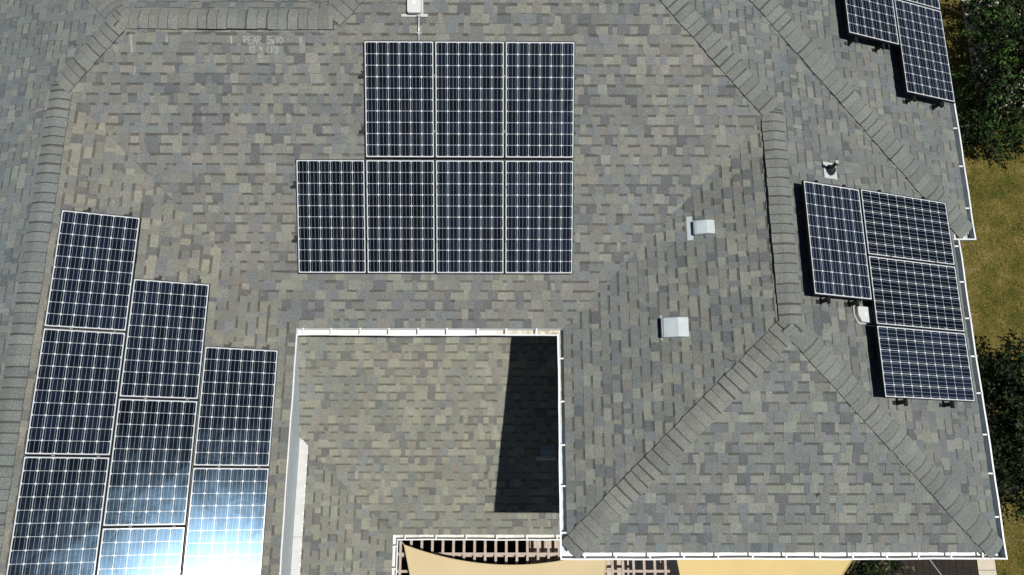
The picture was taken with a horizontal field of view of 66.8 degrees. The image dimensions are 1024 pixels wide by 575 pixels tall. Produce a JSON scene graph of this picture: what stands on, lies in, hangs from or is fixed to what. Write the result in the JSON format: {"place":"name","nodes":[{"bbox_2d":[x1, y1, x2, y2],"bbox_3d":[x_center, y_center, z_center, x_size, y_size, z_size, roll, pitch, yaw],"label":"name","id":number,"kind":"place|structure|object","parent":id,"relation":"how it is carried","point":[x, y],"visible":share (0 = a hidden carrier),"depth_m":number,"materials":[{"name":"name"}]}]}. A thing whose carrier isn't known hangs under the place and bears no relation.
{"place":"outdoors","nodes":[
{"label":"outdoors","id":0,"kind":"place"},
{"bbox_2d":[629,560,679,574],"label":"patio","id":1,"kind":"structure","parent":0,"point":[672,566],"depth_m":16.14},
{"bbox_2d":[419,0,1023,574],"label":"ground","id":2,"kind":"structure","parent":0,"point":[979,264],"depth_m":17.94,"materials":[{"name":"green plant"}]},
{"bbox_2d":[0,0,1007,574],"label":"house","id":3,"kind":"structure","parent":2,"relation":"on","point":[440,406],"depth_m":11.27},
{"bbox_2d":[51,207,90,455],"bbox_3d":[-5.977,1.365,10.268,0.105,0.104,5.151,5,75,-19],"label":"mounting rail","id":4,"kind":"object","parent":3,"relation":"attached to","point":[88,210],"visible":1,"depth_m":10.91,"materials":[{"name":"metal"}]},
{"bbox_2d":[5,456,110,574],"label":"solar panel","id":5,"kind":"object","parent":4,"relation":"on","point":[58,517],"visible":1,"depth_m":9.90,"materials":[{"name":"blue"}]},
{"bbox_2d":[24,328,125,455],"bbox_3d":[-5.780,1.383,10.312,1.003,0.042,1.661,5,75,-19],"label":"solar panel","id":6,"kind":"object","parent":4,"relation":"attached to","point":[73,410],"visible":1,"depth_m":10.29,"materials":[{"name":"blue"}]},
{"bbox_2d":[97,212,131,456],"bbox_3d":[-5.484,1.410,10.443,0.105,0.104,5.151,5,75,-19],"label":"mounting rail","id":7,"kind":"object","parent":3,"relation":"attached to","point":[130,214],"visible":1,"depth_m":11.09,"materials":[{"name":"metal"}]},
{"bbox_2d":[43,209,140,331],"bbox_3d":[-5.780,-0.236,10.729,1.003,0.041,1.661,5,75,-19],"label":"solar panel","id":8,"kind":"object","parent":7,"relation":"attached to","point":[92,277],"visible":1,"depth_m":10.71,"materials":[{"name":"blue"}]},
{"bbox_2d":[129,275,161,526],"bbox_3d":[-5.032,2.319,10.380,0.105,0.104,5.151,5,75,-19],"label":"mounting rail","id":9,"kind":"object","parent":3,"relation":"attached to","point":[158,278],"visible":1,"depth_m":11.02,"materials":[{"name":"metal"}]},
{"bbox_2d":[257,344,269,467],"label":"mounting rail","id":10,"kind":"object","parent":3,"relation":"attached to","point":[266,347],"visible":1,"depth_m":11.32,"materials":[{"name":"metal"}]},
{"bbox_2d":[182,467,269,574],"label":"solar panel","id":11,"kind":"object","parent":10,"relation":"attached to","point":[225,529],"visible":1,"depth_m":10.55,"materials":[{"name":"blue"}]},
{"bbox_2d":[193,346,278,466],"bbox_3d":[-3.880,1.676,10.954,1.003,0.041,1.661,5,75,-18],"label":"solar panel","id":12,"kind":"object","parent":10,"relation":"attached to","point":[236,410],"visible":1,"depth_m":10.93,"materials":[{"name":"blue"}]},
{"bbox_2d":[401,0,427,16],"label":"junction box","id":13,"kind":"object","parent":3,"relation":"on","point":[414,8],"visible":1,"depth_m":11.07,"materials":[{"name":"grey plastic"}]},
{"bbox_2d":[417,13,420,40],"bbox_3d":[-1.338,-3.714,11.144,0.064,0.171,0.417,0,76,0],"label":"conduit","id":14,"kind":"object","parent":13,"relation":"attached to","point":[418,17],"visible":1,"depth_m":11.13,"materials":[{"name":"silver metal"}]},
{"bbox_2d":[290,181,574,188],"bbox_3d":[-1.154,-1.499,11.340,4.158,0.104,0.105,0,95,0],"label":"mounting rail","id":15,"kind":"object","parent":3,"relation":"attached to","point":[294,185],"visible":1,"depth_m":11.34,"materials":[{"name":"metal"}]},
{"bbox_2d":[296,159,366,273],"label":"solar panel","id":16,"kind":"object","parent":15,"relation":"attached to","point":[331,213],"visible":1,"depth_m":11.33,"materials":[{"name":"blue"}]},
{"bbox_2d":[365,159,435,273],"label":"solar panel","id":17,"kind":"object","parent":15,"relation":"attached to","point":[400,212],"visible":1,"depth_m":11.34,"materials":[{"name":"blue"}]},
{"bbox_2d":[292,235,574,242],"bbox_3d":[-1.157,-0.712,11.411,4.158,0.104,0.105,0,95,0],"label":"mounting rail","id":18,"kind":"object","parent":3,"relation":"attached to","point":[294,239],"visible":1,"depth_m":11.40,"materials":[{"name":"metal"}]},
{"bbox_2d":[435,160,503,273],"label":"solar panel","id":19,"kind":"object","parent":18,"relation":"attached to","point":[469,216],"visible":1,"depth_m":11.34,"materials":[{"name":"blue"}]},
{"bbox_2d":[505,160,573,273],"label":"solar panel","id":20,"kind":"object","parent":18,"relation":"attached to","point":[539,203],"visible":1,"depth_m":11.35,"materials":[{"name":"blue"}]},
{"bbox_2d":[359,126,575,133],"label":"mounting rail","id":21,"kind":"object","parent":3,"relation":"attached to","point":[362,130],"visible":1,"depth_m":11.28,"materials":[{"name":"metal"}]},
{"bbox_2d":[358,71,576,78],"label":"mounting rail","id":22,"kind":"object","parent":3,"relation":"attached to","point":[361,75],"visible":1,"depth_m":11.19,"materials":[{"name":"metal"}]},
{"bbox_2d":[364,40,434,157],"bbox_3d":[-1.622,-2.710,11.202,1.003,0.041,1.661,0,95,0],"label":"solar panel","id":23,"kind":"object","parent":22,"relation":"attached to","point":[399,99],"visible":1,"depth_m":11.18,"materials":[{"name":"blue"}]},
{"bbox_2d":[435,41,504,157],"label":"solar panel","id":24,"kind":"object","parent":22,"relation":"attached to","point":[469,97],"visible":1,"depth_m":11.19,"materials":[{"name":"blue"}]},
{"bbox_2d":[505,41,574,158],"bbox_3d":[0.402,-2.706,11.218,1.003,0.041,1.661,0,95,0],"label":"solar panel","id":25,"kind":"object","parent":22,"relation":"attached to","point":[539,97],"visible":1,"depth_m":11.20,"materials":[{"name":"blue"}]},
{"bbox_2d":[401,541,606,574],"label":"shade sail","id":26,"kind":"object","parent":3,"relation":"attached to","point":[420,562],"visible":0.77,"depth_m":13.73,"materials":[{"name":"beige fabric"}]},
{"bbox_2d":[536,443,555,459],"bbox_3d":[0.604,2.919,13.723,0.340,0.102,0.302,0,93,0],"label":"roof vent","id":27,"kind":"object","parent":3,"relation":"on","point":[547,451],"visible":1,"depth_m":13.69,"materials":[{"name":"metal"}]},
{"bbox_2d":[660,315,688,339],"bbox_3d":[2.296,0.548,11.000,0.401,0.102,0.360,-5,75,19],"label":"roof vent","id":28,"kind":"object","parent":3,"relation":"on","point":[674,327],"visible":1,"depth_m":10.96,"materials":[{"name":"white metal"}]},
{"bbox_2d":[686,216,714,239],"bbox_3d":[2.726,-0.884,11.224,0.398,0.087,0.360,-5,75,19],"label":"roof vent","id":29,"kind":"object","parent":3,"relation":"on","point":[701,227],"visible":1,"depth_m":11.19,"materials":[{"name":"white metal"}]},
{"bbox_2d":[677,559,851,574],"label":"shade sail","id":30,"kind":"object","parent":3,"relation":"attached to","point":[759,567],"visible":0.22,"depth_m":13.81,"materials":[{"name":"beige fabric"}]},
{"bbox_2d":[814,180,830,303],"bbox_3d":[4.294,-0.641,10.921,0.103,0.170,1.810,5,75,-19],"label":"mounting rail","id":31,"kind":"object","parent":3,"relation":"on","point":[826,299],"visible":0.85,"depth_m":10.70,"materials":[{"name":"black metal"}]},
{"bbox_2d":[823,160,838,179],"bbox_3d":[4.721,-1.754,11.303,0.258,0.300,0.255,5,75,-19],"label":"plumbing vent","id":32,"kind":"object","parent":3,"relation":"on","point":[830,171],"visible":1,"depth_m":11.39,"materials":[{"name":"rubber"}]},
{"bbox_2d":[842,184,858,306],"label":"mounting rail","id":33,"kind":"object","parent":3,"relation":"on","point":[855,303],"visible":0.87,"depth_m":10.88,"materials":[{"name":"metal"}]},
{"bbox_2d":[801,180,872,300],"bbox_3d":[4.567,-0.664,10.914,1.003,0.041,1.661,5,75,-19],"label":"solar panel","id":34,"kind":"object","parent":33,"relation":"on","point":[837,253],"visible":1,"depth_m":10.88,"materials":[{"name":"blue"}]},
{"bbox_2d":[844,36,857,45],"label":"mounting rail","id":35,"kind":"object","parent":3,"relation":"on","point":[855,39],"visible":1,"depth_m":11.97,"materials":[{"name":"black metal"}]},
{"bbox_2d":[852,306,872,324],"bbox_3d":[4.957,0.383,10.943,0.288,0.086,0.258,5,75,-19],"label":"roof vent","id":36,"kind":"object","parent":3,"relation":"on","point":[862,314],"visible":0.99,"depth_m":10.91,"materials":[{"name":"grey plastic"}]},
{"bbox_2d":[871,43,884,51],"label":"mounting rail","id":37,"kind":"object","parent":3,"relation":"on","point":[882,46],"visible":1,"depth_m":12.16,"materials":[{"name":"black metal"}]},
{"bbox_2d":[843,0,899,46],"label":"solar panel","id":38,"kind":"object","parent":37,"relation":"attached to","point":[874,20],"visible":1,"depth_m":12.10,"materials":[{"name":"blue"}]},
{"bbox_2d":[877,189,907,405],"bbox_3d":[5.387,0.102,11.116,0.105,0.219,3.176,5,75,-19],"label":"mounting rail","id":39,"kind":"object","parent":3,"relation":"attached to","point":[903,401],"visible":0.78,"depth_m":10.76,"materials":[{"name":"metal"}]},
{"bbox_2d":[859,188,955,265],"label":"solar panel","id":40,"kind":"object","parent":39,"relation":"attached to","point":[897,226],"visible":1,"depth_m":11.42,"materials":[{"name":"blue"}]},
{"bbox_2d":[867,255,964,332],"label":"solar panel","id":41,"kind":"object","parent":39,"relation":"attached to","point":[914,294],"visible":1,"depth_m":11.16,"materials":[{"name":"blue"}]},
{"bbox_2d":[874,325,975,401],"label":"solar panel","id":42,"kind":"object","parent":39,"relation":"attached to","point":[921,364],"visible":1,"depth_m":10.91,"materials":[{"name":"blue"}]},
{"bbox_2d":[902,95,916,103],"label":"mounting rail","id":43,"kind":"object","parent":3,"relation":"attached to","point":[913,97],"visible":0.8,"depth_m":12.13,"materials":[{"name":"black metal"}]},
{"bbox_2d":[904,0,940,10],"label":"solar panel","id":44,"kind":"object","parent":43,"relation":"attached to","point":[934,4],"visible":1,"depth_m":12.66,"materials":[{"name":"blue"}]},
{"bbox_2d":[893,0,955,103],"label":"solar panel","id":45,"kind":"object","parent":43,"relation":"attached to","point":[924,61],"visible":1,"depth_m":12.34,"materials":[{"name":"blue"}]},
{"bbox_2d":[929,101,942,109],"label":"mounting rail","id":46,"kind":"object","parent":3,"relation":"attached to","point":[940,103],"visible":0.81,"depth_m":12.29,"materials":[{"name":"black metal"}]},
{"bbox_2d":[922,197,954,407],"bbox_3d":[6.193,0.175,11.401,0.105,0.219,3.176,5,75,-19],"label":"mounting rail","id":47,"kind":"object","parent":3,"relation":"attached to","point":[949,404],"visible":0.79,"depth_m":11.04,"materials":[{"name":"metal"}]},
{"bbox_2d":[530,540,628,574],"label":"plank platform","id":48,"kind":"structure","parent":2,"relation":"on","point":[543,548],"depth_m":14.25,"materials":[{"name":"wood"}]},
{"bbox_2d":[397,540,976,574],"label":"deck","id":49,"kind":"structure","parent":2,"relation":"on","point":[949,567],"depth_m":16.16,"materials":[{"name":"wood"}]},
{"bbox_2d":[397,540,669,574],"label":"pergola","id":50,"kind":"object","parent":49,"relation":"on","point":[506,554],"visible":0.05,"depth_m":13.97,"materials":[{"name":"wood"}]},
{"bbox_2d":[844,560,915,574],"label":"shrub","id":51,"kind":"object","parent":2,"relation":"on","point":[863,567],"visible":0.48,"depth_m":15.18,"materials":[{"name":"green plant"}]},
{"bbox_2d":[950,0,1023,168],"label":"tree","id":52,"kind":"object","parent":2,"relation":"on","point":[1007,65],"visible":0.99,"depth_m":17.40,"materials":[{"name":"green plant"}]},
{"bbox_2d":[976,329,1023,522],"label":"tree","id":53,"kind":"object","parent":2,"relation":"on","point":[1006,383],"visible":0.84,"depth_m":15.52,"materials":[{"name":"green plant"}]},
{"bbox_2d":[940,0,1023,574],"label":"grass","id":54,"kind":"structure","parent":0,"point":[1018,220],"depth_m":17.97,"materials":[{"name":"green plant"}]},
{"bbox_2d":[976,559,995,569],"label":"path","id":55,"kind":"structure","parent":0,"point":[986,564],"depth_m":16.19,"materials":[{"name":"concrete"}]},
{"bbox_2d":[978,570,996,574],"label":"path","id":56,"kind":"structure","parent":0,"point":[986,572],"depth_m":16.15,"materials":[{"name":"concrete"}]},
{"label":"rail","id":57,"kind":"object","parent":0,"visible":0},
{"bbox_2d":[96,526,185,574],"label":"solar panel","id":58,"kind":"object","parent":57,"relation":"attached to","point":[140,550],"visible":1,"depth_m":10.12,"materials":[{"name":"blue"}]},
{"bbox_2d":[102,398,197,526],"bbox_3d":[-4.835,2.337,10.423,1.003,0.041,1.661,5,75,-19],"label":"solar panel","id":59,"kind":"object","parent":57,"relation":"attached to","point":[149,477],"visible":1,"depth_m":10.40,"materials":[{"name":"blue"}]},
{"bbox_2d":[119,278,209,399],"bbox_3d":[-4.835,0.718,10.840,1.003,0.042,1.661,5,75,-18],"label":"solar panel","id":60,"kind":"object","parent":57,"relation":"attached to","point":[164,344],"visible":1,"depth_m":10.82,"materials":[{"name":"blue"}]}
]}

